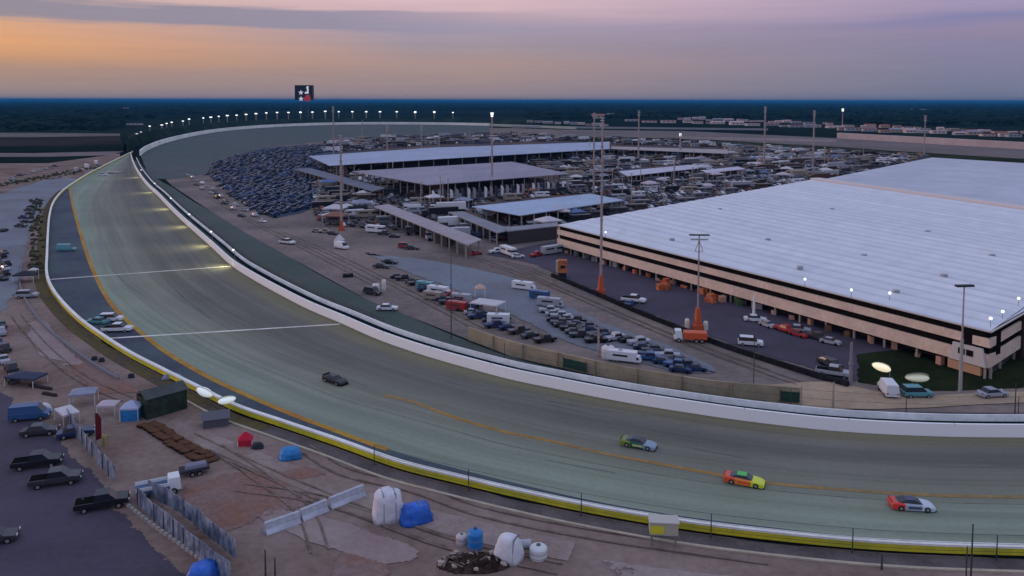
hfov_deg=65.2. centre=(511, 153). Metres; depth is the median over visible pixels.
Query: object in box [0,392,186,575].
parking area
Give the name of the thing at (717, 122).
distant building
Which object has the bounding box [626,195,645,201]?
motorhome
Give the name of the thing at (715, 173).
canopy tent
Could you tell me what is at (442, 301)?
pickup truck
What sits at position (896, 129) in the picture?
distant building
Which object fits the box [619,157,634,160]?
transporter truck
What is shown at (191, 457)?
pallet stack
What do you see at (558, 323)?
parked car
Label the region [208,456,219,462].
pallet stack
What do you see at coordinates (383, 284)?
tank
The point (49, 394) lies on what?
timber pile
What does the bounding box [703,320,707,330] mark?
tank
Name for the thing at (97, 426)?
feather flag
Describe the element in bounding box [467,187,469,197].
blade flag
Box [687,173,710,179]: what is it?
transporter truck
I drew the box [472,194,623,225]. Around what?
pavilion
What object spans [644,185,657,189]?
motorhome
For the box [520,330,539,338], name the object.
parked car
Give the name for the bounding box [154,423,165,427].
pallet stack
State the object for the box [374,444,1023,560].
catch fence
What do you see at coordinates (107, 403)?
canopy tent
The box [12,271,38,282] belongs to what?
canopy tent
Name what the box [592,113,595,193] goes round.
light mast
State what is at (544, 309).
pickup truck
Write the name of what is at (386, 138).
light mast
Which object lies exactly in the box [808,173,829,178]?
transporter truck
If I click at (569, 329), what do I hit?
parked car
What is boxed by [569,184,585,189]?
motorhome
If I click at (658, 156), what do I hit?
transporter truck
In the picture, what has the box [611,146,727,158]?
pit wall stand
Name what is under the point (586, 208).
canopy tent
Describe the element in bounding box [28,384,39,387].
timber pile
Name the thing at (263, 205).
pickup truck
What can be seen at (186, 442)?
pallet stack
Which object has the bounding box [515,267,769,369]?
tyre rut
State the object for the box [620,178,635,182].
motorhome
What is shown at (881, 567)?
light mast
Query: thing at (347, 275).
light mast
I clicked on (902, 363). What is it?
infield grass
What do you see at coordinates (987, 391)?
parked car
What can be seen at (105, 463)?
banner fence
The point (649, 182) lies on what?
canopy tent
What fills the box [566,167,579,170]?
motorhome
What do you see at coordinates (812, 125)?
distant building
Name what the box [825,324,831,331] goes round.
stored crate
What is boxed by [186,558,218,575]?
covered load
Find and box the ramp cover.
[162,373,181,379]
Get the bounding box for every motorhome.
[311,201,332,207]
[316,195,335,201]
[325,186,342,191]
[325,215,347,223]
[329,190,347,194]
[332,193,350,198]
[332,194,347,201]
[333,169,346,173]
[334,202,355,204]
[345,209,361,215]
[346,205,366,209]
[350,173,364,178]
[352,192,370,199]
[356,209,378,217]
[357,194,376,199]
[365,224,385,231]
[376,215,394,224]
[380,188,398,194]
[396,182,409,185]
[401,186,417,191]
[402,202,419,208]
[404,204,420,209]
[406,192,424,198]
[407,206,424,211]
[410,197,428,202]
[415,193,431,199]
[427,284,450,292]
[434,198,453,202]
[447,193,460,197]
[454,188,471,193]
[454,199,473,205]
[459,222,472,229]
[475,192,490,199]
[494,211,508,218]
[498,188,510,193]
[500,244,516,255]
[503,193,521,200]
[512,280,536,289]
[526,221,546,224]
[534,191,549,196]
[537,296,563,307]
[540,188,556,194]
[541,244,561,254]
[550,186,567,192]
[552,168,565,171]
[558,178,573,180]
[563,209,582,217]
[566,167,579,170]
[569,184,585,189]
[569,213,591,221]
[571,161,582,164]
[575,181,589,186]
[576,176,588,180]
[580,210,599,217]
[587,181,600,185]
[600,174,613,178]
[603,165,615,168]
[603,184,617,190]
[603,201,623,206]
[606,206,627,214]
[606,348,641,363]
[611,193,625,198]
[612,188,629,193]
[617,164,629,168]
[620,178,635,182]
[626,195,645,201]
[627,180,642,185]
[627,203,647,209]
[631,199,650,205]
[632,191,645,194]
[638,162,650,165]
[644,176,659,180]
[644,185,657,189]
[663,185,679,190]
[672,179,688,184]
[677,197,695,202]
[680,186,697,191]
[689,177,703,182]
[691,192,708,198]
[696,187,713,192]
[706,180,721,184]
[717,176,731,180]
[721,187,737,193]
[728,175,741,179]
[733,184,749,189]
[742,177,756,180]
[745,165,757,169]
[745,169,758,173]
[751,179,766,182]
[755,183,771,188]
[767,174,778,177]
[773,169,786,172]
[791,178,803,182]
[824,166,836,169]
[838,167,850,171]
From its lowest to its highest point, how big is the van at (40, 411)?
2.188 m
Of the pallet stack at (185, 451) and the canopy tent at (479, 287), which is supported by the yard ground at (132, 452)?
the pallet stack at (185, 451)
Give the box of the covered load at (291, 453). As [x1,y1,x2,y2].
[278,445,301,461]
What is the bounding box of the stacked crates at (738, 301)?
[734,296,742,305]
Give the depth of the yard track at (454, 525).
94.33 m
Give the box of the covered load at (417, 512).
[399,499,433,527]
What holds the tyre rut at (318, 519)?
on the yard track at (454, 525)
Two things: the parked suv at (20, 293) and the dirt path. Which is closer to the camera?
the dirt path
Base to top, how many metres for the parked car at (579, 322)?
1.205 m
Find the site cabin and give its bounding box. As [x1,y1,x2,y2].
[556,259,566,277]
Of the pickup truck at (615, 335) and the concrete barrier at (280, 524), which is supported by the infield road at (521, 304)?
the pickup truck at (615, 335)
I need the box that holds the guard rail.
[136,157,1023,423]
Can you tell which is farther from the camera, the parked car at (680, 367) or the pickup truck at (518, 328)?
the pickup truck at (518, 328)
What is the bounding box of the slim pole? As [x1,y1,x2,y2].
[630,173,633,199]
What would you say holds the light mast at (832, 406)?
on the dirt path
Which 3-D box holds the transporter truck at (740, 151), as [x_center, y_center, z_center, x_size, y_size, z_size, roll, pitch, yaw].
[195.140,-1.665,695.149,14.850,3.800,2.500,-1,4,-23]
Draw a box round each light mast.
[264,549,266,575]
[274,557,275,575]
[332,107,333,153]
[338,135,344,230]
[343,248,352,277]
[386,126,387,150]
[450,284,451,338]
[490,113,493,187]
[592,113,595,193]
[596,117,604,293]
[597,313,599,356]
[637,111,639,157]
[689,234,709,329]
[752,296,754,321]
[753,334,754,383]
[763,107,766,163]
[800,385,801,405]
[812,111,815,167]
[831,382,833,408]
[848,342,853,385]
[880,553,882,569]
[923,115,926,154]
[955,284,974,392]
[965,546,967,575]
[970,524,973,575]
[1014,382,1016,413]
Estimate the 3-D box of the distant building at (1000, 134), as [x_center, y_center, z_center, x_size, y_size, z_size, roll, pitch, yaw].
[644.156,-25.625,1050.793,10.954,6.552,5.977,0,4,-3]
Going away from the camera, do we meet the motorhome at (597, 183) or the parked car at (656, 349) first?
the parked car at (656, 349)
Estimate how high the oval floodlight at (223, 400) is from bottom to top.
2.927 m
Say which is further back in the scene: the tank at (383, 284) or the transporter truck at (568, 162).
the transporter truck at (568, 162)
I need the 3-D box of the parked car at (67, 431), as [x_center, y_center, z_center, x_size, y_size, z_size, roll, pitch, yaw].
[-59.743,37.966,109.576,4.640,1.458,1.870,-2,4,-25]
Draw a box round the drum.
[520,539,530,548]
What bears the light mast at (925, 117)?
on the infield ground at (360, 242)
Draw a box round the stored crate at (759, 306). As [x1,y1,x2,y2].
[755,303,762,309]
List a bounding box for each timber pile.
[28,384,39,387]
[37,385,52,389]
[42,391,57,396]
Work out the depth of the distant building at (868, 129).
1224.18 m
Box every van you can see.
[7,402,51,422]
[56,244,76,250]
[334,241,348,249]
[877,377,899,397]
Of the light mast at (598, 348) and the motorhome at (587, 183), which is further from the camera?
the motorhome at (587, 183)
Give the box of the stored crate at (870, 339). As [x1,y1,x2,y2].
[867,335,873,343]
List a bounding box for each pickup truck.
[0,252,6,257]
[0,260,11,265]
[0,269,10,275]
[0,326,6,335]
[0,342,11,352]
[4,361,18,373]
[10,449,63,471]
[14,223,27,227]
[18,215,29,218]
[23,207,34,210]
[27,465,82,489]
[73,487,129,513]
[258,203,270,207]
[270,211,280,215]
[277,202,289,205]
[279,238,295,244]
[318,228,331,232]
[377,230,390,234]
[395,273,412,280]
[407,278,420,285]
[417,284,428,291]
[429,214,437,219]
[438,296,453,304]
[456,302,475,310]
[467,310,486,319]
[472,232,482,237]
[483,319,505,328]
[488,247,499,252]
[489,214,496,218]
[507,324,529,334]
[512,217,520,223]
[529,251,542,256]
[532,333,556,343]
[539,305,559,312]
[550,310,570,315]
[550,317,571,324]
[560,322,581,330]
[566,315,586,321]
[569,328,591,337]
[577,321,599,327]
[584,333,607,343]
[590,327,613,333]
[604,331,625,341]
[621,293,646,303]
[626,335,651,345]
[638,350,660,359]
[641,344,665,350]
[654,349,679,356]
[663,357,688,367]
[673,358,697,364]
[773,323,792,333]
[804,330,825,338]
[815,363,848,378]
[819,357,843,367]
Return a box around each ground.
[0,100,1023,558]
[0,154,1023,575]
[166,128,1023,413]
[324,135,926,236]
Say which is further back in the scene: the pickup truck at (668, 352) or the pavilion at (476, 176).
the pavilion at (476, 176)
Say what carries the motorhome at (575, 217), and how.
on the midfield ground at (470, 211)
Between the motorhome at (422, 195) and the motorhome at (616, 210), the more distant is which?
the motorhome at (422, 195)
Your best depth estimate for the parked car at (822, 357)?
140.45 m
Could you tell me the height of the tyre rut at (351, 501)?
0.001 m
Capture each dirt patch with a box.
[25,318,83,365]
[70,359,139,393]
[179,470,319,539]
[256,509,420,563]
[277,467,324,478]
[330,552,390,575]
[603,560,732,575]
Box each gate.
[563,357,586,371]
[780,390,799,403]
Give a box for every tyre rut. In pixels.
[11,316,122,400]
[21,315,132,397]
[184,438,556,573]
[194,433,562,563]
[208,197,371,284]
[209,449,311,552]
[211,196,387,288]
[222,445,329,548]
[236,490,465,551]
[244,483,483,546]
[278,232,472,327]
[282,231,482,327]
[299,449,768,563]
[309,445,732,548]
[446,254,554,280]
[478,260,794,383]
[486,260,802,381]
[510,268,763,371]
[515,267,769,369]
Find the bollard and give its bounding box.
[102,433,106,445]
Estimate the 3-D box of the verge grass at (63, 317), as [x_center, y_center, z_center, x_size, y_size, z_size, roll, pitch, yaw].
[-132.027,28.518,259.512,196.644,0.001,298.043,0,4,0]
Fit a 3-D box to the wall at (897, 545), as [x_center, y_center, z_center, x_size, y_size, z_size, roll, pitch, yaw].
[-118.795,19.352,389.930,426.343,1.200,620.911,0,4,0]
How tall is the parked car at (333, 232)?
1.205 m
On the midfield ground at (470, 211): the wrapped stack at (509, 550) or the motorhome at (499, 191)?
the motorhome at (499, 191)
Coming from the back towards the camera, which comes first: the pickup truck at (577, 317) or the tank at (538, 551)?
the pickup truck at (577, 317)
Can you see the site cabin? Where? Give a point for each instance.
(561, 267)
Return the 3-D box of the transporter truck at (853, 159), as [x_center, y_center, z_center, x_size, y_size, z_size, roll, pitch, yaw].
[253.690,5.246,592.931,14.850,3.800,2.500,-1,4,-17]
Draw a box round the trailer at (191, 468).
[179,460,209,476]
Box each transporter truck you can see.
[311,180,333,186]
[323,147,339,150]
[392,143,406,146]
[404,221,447,234]
[421,206,458,217]
[425,226,469,240]
[430,201,465,210]
[438,216,461,224]
[498,232,506,239]
[528,178,546,183]
[530,159,548,162]
[530,161,550,165]
[555,160,571,164]
[556,180,582,186]
[562,171,586,175]
[572,153,588,158]
[583,160,597,164]
[586,169,608,173]
[595,171,617,176]
[598,159,616,163]
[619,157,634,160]
[621,151,632,154]
[651,155,665,157]
[682,159,700,163]
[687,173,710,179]
[692,163,709,164]
[698,165,713,169]
[699,160,718,165]
[703,154,718,157]
[719,153,732,156]
[729,149,743,153]
[730,181,755,186]
[733,157,750,161]
[741,145,754,147]
[757,164,777,168]
[760,160,775,163]
[777,153,792,156]
[778,147,790,149]
[782,150,797,153]
[784,163,804,166]
[785,166,802,169]
[785,169,806,172]
[790,158,808,162]
[790,170,810,174]
[798,150,811,153]
[805,172,824,175]
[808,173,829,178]
[815,157,829,160]
[821,170,838,174]
[826,162,843,166]
[830,150,845,152]
[840,160,858,163]
[845,158,862,159]
[854,156,871,159]
[861,151,876,154]
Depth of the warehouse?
384.07 m
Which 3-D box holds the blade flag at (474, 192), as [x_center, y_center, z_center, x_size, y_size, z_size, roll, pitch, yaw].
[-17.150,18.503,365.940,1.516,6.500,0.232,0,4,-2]
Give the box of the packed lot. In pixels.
[214,143,344,217]
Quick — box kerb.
[187,400,1023,573]
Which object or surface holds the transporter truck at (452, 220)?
on the midfield ground at (470, 211)
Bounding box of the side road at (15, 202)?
[0,178,76,310]
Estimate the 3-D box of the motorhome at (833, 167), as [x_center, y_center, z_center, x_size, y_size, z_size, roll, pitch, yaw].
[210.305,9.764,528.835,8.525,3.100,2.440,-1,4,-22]
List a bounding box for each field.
[0,133,119,136]
[0,137,120,145]
[0,151,122,156]
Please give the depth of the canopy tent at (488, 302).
172.08 m
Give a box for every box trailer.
[415,280,434,287]
[423,290,443,299]
[446,299,467,310]
[450,292,471,301]
[487,312,514,322]
[529,289,549,298]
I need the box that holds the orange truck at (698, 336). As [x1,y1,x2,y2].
[674,328,706,343]
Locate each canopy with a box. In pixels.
[294,168,385,195]
[374,204,481,257]
[448,211,506,244]
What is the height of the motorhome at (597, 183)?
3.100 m
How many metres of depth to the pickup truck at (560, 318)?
163.47 m
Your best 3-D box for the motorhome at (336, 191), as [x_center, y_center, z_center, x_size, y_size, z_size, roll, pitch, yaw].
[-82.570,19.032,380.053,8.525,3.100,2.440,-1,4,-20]
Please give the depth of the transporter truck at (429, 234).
264.58 m
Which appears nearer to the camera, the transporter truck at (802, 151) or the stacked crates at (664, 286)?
the stacked crates at (664, 286)
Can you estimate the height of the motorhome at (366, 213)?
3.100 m
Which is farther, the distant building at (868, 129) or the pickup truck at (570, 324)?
the distant building at (868, 129)
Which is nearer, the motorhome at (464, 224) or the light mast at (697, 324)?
the light mast at (697, 324)
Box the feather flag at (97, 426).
[95,413,101,440]
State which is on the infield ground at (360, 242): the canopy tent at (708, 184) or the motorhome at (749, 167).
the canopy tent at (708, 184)
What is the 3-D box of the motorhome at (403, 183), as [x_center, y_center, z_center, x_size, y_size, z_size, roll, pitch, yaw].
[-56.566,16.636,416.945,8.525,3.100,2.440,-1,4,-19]
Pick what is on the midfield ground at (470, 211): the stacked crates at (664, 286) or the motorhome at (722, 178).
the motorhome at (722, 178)
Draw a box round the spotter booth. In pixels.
[648,514,679,547]
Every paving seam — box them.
[104,241,1023,504]
[112,168,365,385]
[129,198,1023,465]
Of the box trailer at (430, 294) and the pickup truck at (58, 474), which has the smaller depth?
the pickup truck at (58, 474)
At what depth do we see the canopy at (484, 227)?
272.68 m
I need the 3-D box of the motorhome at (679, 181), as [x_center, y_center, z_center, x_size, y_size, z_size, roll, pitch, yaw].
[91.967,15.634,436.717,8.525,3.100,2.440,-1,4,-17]
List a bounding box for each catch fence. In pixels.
[138,159,382,321]
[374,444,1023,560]
[504,343,1023,413]
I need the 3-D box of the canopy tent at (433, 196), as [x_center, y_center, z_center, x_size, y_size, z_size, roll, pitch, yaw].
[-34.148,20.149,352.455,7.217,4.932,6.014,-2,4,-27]
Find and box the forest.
[0,101,1023,130]
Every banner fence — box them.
[67,409,114,480]
[137,488,230,575]
[148,480,235,558]
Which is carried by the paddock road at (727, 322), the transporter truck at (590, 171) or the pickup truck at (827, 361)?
the pickup truck at (827, 361)
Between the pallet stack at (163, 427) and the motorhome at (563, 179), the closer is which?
the pallet stack at (163, 427)
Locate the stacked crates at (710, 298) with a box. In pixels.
[704,293,716,303]
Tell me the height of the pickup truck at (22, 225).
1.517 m
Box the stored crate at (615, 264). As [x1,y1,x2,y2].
[612,261,618,267]
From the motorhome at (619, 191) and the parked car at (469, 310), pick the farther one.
the motorhome at (619, 191)
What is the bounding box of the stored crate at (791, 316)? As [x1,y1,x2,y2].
[789,314,794,319]
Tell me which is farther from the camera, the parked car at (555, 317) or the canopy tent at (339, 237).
the canopy tent at (339, 237)
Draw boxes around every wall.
[45,151,1023,557]
[130,152,1023,437]
[139,122,489,155]
[468,327,799,402]
[489,124,576,128]
[512,126,767,129]
[551,273,848,386]
[681,137,835,141]
[837,133,1023,148]
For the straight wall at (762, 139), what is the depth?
924.59 m
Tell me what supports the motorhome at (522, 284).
on the infield road at (521, 304)
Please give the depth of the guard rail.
125.93 m
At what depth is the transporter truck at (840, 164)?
552.13 m
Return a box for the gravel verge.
[261,427,1023,569]
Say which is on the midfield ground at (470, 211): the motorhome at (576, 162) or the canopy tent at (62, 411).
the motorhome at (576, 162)
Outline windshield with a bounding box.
[42,402,52,410]
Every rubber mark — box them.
[167,281,210,318]
[180,283,258,321]
[229,317,311,353]
[490,390,643,415]
[546,459,614,472]
[635,435,753,459]
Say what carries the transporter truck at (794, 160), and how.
on the midfield ground at (470, 211)
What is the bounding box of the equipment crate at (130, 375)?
[128,373,134,377]
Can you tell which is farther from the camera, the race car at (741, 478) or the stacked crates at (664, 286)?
the stacked crates at (664, 286)
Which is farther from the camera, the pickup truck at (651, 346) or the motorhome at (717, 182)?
the motorhome at (717, 182)
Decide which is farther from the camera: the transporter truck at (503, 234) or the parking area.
the transporter truck at (503, 234)
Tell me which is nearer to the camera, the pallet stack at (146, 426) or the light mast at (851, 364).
the pallet stack at (146, 426)
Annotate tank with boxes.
[372,282,379,289]
[382,278,385,289]
[456,532,466,545]
[467,526,482,551]
[529,542,546,561]
[601,344,614,359]
[685,317,689,328]
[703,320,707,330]
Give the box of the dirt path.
[766,382,1023,408]
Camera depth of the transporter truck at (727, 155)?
645.30 m
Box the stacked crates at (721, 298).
[718,295,725,302]
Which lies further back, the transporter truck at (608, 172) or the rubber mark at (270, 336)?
the transporter truck at (608, 172)
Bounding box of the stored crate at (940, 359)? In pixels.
[935,355,944,364]
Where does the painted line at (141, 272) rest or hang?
on the track at (988, 466)
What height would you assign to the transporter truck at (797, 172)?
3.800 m
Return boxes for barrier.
[19,264,118,379]
[262,511,301,535]
[300,499,328,521]
[328,484,365,509]
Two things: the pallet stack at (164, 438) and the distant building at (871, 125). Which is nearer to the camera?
the pallet stack at (164, 438)
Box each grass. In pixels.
[34,190,271,430]
[565,136,1023,162]
[856,348,1023,390]
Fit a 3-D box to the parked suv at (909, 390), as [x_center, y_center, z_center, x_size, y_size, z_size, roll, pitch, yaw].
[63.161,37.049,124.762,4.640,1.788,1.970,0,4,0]
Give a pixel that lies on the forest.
(54, 116)
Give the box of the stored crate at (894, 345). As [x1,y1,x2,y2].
[891,341,897,349]
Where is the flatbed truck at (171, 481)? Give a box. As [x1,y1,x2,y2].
[135,471,180,497]
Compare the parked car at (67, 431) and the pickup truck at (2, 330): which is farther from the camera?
the pickup truck at (2, 330)
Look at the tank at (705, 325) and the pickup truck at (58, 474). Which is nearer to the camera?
the pickup truck at (58, 474)
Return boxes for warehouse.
[827,157,1023,204]
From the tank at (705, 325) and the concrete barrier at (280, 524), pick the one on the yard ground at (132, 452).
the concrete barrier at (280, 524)
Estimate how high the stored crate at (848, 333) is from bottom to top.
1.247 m
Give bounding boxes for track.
[68,154,1023,543]
[141,124,489,178]
[174,422,575,560]
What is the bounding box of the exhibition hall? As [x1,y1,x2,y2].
[557,178,1023,378]
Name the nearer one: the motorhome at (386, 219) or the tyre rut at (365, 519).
the tyre rut at (365, 519)
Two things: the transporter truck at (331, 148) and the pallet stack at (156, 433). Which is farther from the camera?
the transporter truck at (331, 148)
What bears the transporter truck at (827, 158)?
on the midfield ground at (470, 211)
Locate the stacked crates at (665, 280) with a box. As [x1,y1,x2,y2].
[660,278,669,283]
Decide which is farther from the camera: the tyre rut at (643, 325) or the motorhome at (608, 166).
the motorhome at (608, 166)
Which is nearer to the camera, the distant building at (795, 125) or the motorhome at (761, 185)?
the motorhome at (761, 185)
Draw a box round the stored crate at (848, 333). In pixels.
[844,330,852,337]
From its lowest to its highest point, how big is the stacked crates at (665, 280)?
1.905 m
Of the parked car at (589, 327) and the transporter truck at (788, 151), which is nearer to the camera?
the parked car at (589, 327)
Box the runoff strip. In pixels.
[133,160,568,371]
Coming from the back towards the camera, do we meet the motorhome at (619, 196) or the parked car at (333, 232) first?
the motorhome at (619, 196)
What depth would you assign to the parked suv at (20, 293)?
185.30 m
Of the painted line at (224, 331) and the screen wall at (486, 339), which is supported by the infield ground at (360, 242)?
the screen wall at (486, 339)
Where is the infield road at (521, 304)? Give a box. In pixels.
[365,253,715,372]
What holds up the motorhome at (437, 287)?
on the infield ground at (360, 242)
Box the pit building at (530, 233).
[506,222,557,244]
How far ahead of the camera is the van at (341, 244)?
247.13 m
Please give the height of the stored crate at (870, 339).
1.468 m
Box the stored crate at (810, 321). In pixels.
[807,318,813,324]
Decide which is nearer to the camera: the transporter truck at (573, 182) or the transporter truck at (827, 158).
the transporter truck at (573, 182)
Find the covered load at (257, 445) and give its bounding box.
[251,442,263,449]
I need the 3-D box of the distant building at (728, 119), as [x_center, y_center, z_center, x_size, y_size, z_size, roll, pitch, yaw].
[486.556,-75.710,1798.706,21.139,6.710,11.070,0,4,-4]
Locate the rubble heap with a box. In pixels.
[437,549,509,573]
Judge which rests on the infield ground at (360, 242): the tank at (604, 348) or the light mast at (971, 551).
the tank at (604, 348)
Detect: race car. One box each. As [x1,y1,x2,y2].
[322,372,348,385]
[620,434,657,450]
[723,469,765,488]
[887,495,936,512]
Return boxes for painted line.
[50,266,229,279]
[69,188,389,450]
[111,324,339,338]
[383,394,1023,497]
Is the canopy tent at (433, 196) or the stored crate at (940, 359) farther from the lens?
the canopy tent at (433, 196)
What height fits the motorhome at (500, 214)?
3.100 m
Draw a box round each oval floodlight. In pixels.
[196,386,212,404]
[218,395,235,408]
[871,362,890,377]
[905,373,929,383]
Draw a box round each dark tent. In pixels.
[135,380,188,419]
[201,409,229,428]
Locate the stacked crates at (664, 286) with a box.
[656,282,670,290]
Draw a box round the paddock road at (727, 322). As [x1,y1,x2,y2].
[486,241,908,380]
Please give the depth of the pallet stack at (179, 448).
104.83 m
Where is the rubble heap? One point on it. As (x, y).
(463, 562)
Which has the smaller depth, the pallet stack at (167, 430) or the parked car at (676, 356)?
the pallet stack at (167, 430)
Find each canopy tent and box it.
[3,371,47,385]
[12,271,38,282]
[54,405,79,426]
[68,387,98,404]
[96,400,120,416]
[119,400,141,421]
[237,432,253,446]
[319,179,335,185]
[322,204,347,209]
[322,211,348,221]
[334,234,344,241]
[351,199,371,203]
[424,194,443,204]
[453,197,472,208]
[470,298,505,312]
[475,284,484,289]
[533,216,562,222]
[549,207,569,215]
[568,208,586,212]
[581,206,595,209]
[640,180,659,187]
[702,183,715,188]
[706,171,723,176]
[776,172,790,178]
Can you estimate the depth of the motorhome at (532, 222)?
287.42 m
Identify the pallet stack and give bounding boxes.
[136,422,147,428]
[142,424,152,430]
[145,426,155,432]
[149,428,160,433]
[151,431,162,437]
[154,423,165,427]
[156,433,165,440]
[157,426,167,431]
[160,435,171,441]
[162,428,173,433]
[163,439,174,444]
[165,431,175,435]
[166,442,175,448]
[171,443,181,450]
[172,435,183,442]
[174,445,186,451]
[179,448,191,454]
[180,440,191,445]
[184,452,195,458]
[188,454,198,460]
[190,445,201,451]
[193,448,203,454]
[193,455,204,461]
[198,449,210,455]
[203,452,213,458]
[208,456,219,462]
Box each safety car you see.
[85,316,109,324]
[99,312,123,321]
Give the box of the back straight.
[560,130,1023,157]
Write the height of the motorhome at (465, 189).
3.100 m
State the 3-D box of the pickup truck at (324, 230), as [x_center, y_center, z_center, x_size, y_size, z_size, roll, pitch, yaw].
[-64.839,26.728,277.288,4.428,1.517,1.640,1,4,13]
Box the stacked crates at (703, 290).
[699,287,708,294]
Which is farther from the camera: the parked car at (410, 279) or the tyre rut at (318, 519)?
the parked car at (410, 279)
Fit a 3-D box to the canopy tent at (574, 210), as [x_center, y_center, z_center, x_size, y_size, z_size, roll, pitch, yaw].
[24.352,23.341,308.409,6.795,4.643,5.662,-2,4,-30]
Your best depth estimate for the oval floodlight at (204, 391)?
120.32 m
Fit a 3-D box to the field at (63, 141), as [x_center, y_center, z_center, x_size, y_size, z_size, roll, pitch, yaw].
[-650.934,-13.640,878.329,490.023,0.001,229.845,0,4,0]
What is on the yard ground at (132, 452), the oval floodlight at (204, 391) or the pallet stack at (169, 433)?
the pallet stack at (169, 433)
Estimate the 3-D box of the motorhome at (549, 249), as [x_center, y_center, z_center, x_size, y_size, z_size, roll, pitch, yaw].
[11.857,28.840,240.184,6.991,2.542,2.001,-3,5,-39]
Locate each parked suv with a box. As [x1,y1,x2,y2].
[15,289,38,298]
[363,285,382,295]
[398,242,408,247]
[738,334,763,346]
[899,384,934,397]
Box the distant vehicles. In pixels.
[203,131,929,199]
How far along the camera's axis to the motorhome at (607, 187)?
406.10 m
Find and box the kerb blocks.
[123,503,201,560]
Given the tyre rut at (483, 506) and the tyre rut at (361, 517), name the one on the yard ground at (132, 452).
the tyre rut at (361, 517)
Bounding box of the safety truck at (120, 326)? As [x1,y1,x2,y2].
[101,322,133,332]
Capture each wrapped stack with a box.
[371,484,402,525]
[494,532,524,566]
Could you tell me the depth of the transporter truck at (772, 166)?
532.82 m
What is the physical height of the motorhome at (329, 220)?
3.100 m
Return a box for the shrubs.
[0,165,102,275]
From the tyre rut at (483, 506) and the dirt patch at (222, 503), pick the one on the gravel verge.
the tyre rut at (483, 506)
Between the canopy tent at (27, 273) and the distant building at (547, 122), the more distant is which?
the distant building at (547, 122)
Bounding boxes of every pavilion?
[309,142,609,174]
[352,162,568,200]
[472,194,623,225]
[619,165,698,180]
[702,166,744,179]
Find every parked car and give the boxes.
[0,265,10,269]
[0,275,8,280]
[0,320,6,327]
[0,354,10,364]
[0,526,20,543]
[5,372,19,384]
[19,422,59,437]
[56,423,94,439]
[291,207,300,210]
[327,231,338,234]
[373,262,390,268]
[376,303,397,310]
[381,258,397,264]
[388,234,399,237]
[390,273,401,278]
[404,244,419,249]
[405,277,413,282]
[435,295,445,300]
[464,308,476,314]
[469,250,482,254]
[498,323,514,330]
[511,253,524,257]
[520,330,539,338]
[545,310,557,316]
[547,315,558,321]
[553,320,568,327]
[559,314,573,316]
[564,327,577,334]
[572,320,584,323]
[582,325,597,330]
[600,332,610,335]
[618,335,634,342]
[625,299,635,305]
[633,342,649,349]
[650,348,663,351]
[652,356,672,363]
[669,354,687,359]
[669,363,692,373]
[688,362,707,371]
[743,314,766,321]
[758,320,774,328]
[789,329,807,337]
[791,323,810,331]
[816,356,830,362]
[819,336,841,345]
[975,386,1008,398]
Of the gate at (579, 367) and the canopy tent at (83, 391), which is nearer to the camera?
the canopy tent at (83, 391)
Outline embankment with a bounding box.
[124,118,527,152]
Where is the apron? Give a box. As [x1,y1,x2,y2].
[48,189,903,539]
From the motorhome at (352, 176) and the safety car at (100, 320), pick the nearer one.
the safety car at (100, 320)
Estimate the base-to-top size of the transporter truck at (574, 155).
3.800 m
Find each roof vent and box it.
[796,265,803,269]
[892,289,900,293]
[940,273,948,277]
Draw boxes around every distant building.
[126,123,143,124]
[543,121,552,123]
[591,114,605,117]
[661,120,675,122]
[692,121,702,123]
[709,121,724,123]
[723,118,733,120]
[729,121,743,124]
[744,123,759,125]
[766,122,778,125]
[787,125,803,126]
[804,125,820,126]
[825,126,842,127]
[844,127,859,130]
[861,128,876,130]
[864,124,875,126]
[878,129,890,132]
[879,124,889,127]
[889,128,902,131]
[902,128,916,132]
[916,130,928,132]
[929,130,946,133]
[947,128,959,130]
[952,131,965,134]
[965,130,981,134]
[979,134,995,135]
[997,132,1006,136]
[1004,134,1022,136]
[1007,131,1017,133]
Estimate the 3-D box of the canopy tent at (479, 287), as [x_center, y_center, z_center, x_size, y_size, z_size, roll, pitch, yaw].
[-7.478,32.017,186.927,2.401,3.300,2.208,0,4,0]
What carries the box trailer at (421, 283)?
on the infield ground at (360, 242)
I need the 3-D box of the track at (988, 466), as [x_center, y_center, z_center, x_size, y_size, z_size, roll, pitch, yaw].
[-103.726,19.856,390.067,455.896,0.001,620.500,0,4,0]
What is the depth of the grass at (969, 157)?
746.45 m
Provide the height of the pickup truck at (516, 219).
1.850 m
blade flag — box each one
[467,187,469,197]
[473,187,475,197]
[479,187,481,197]
[495,186,497,198]

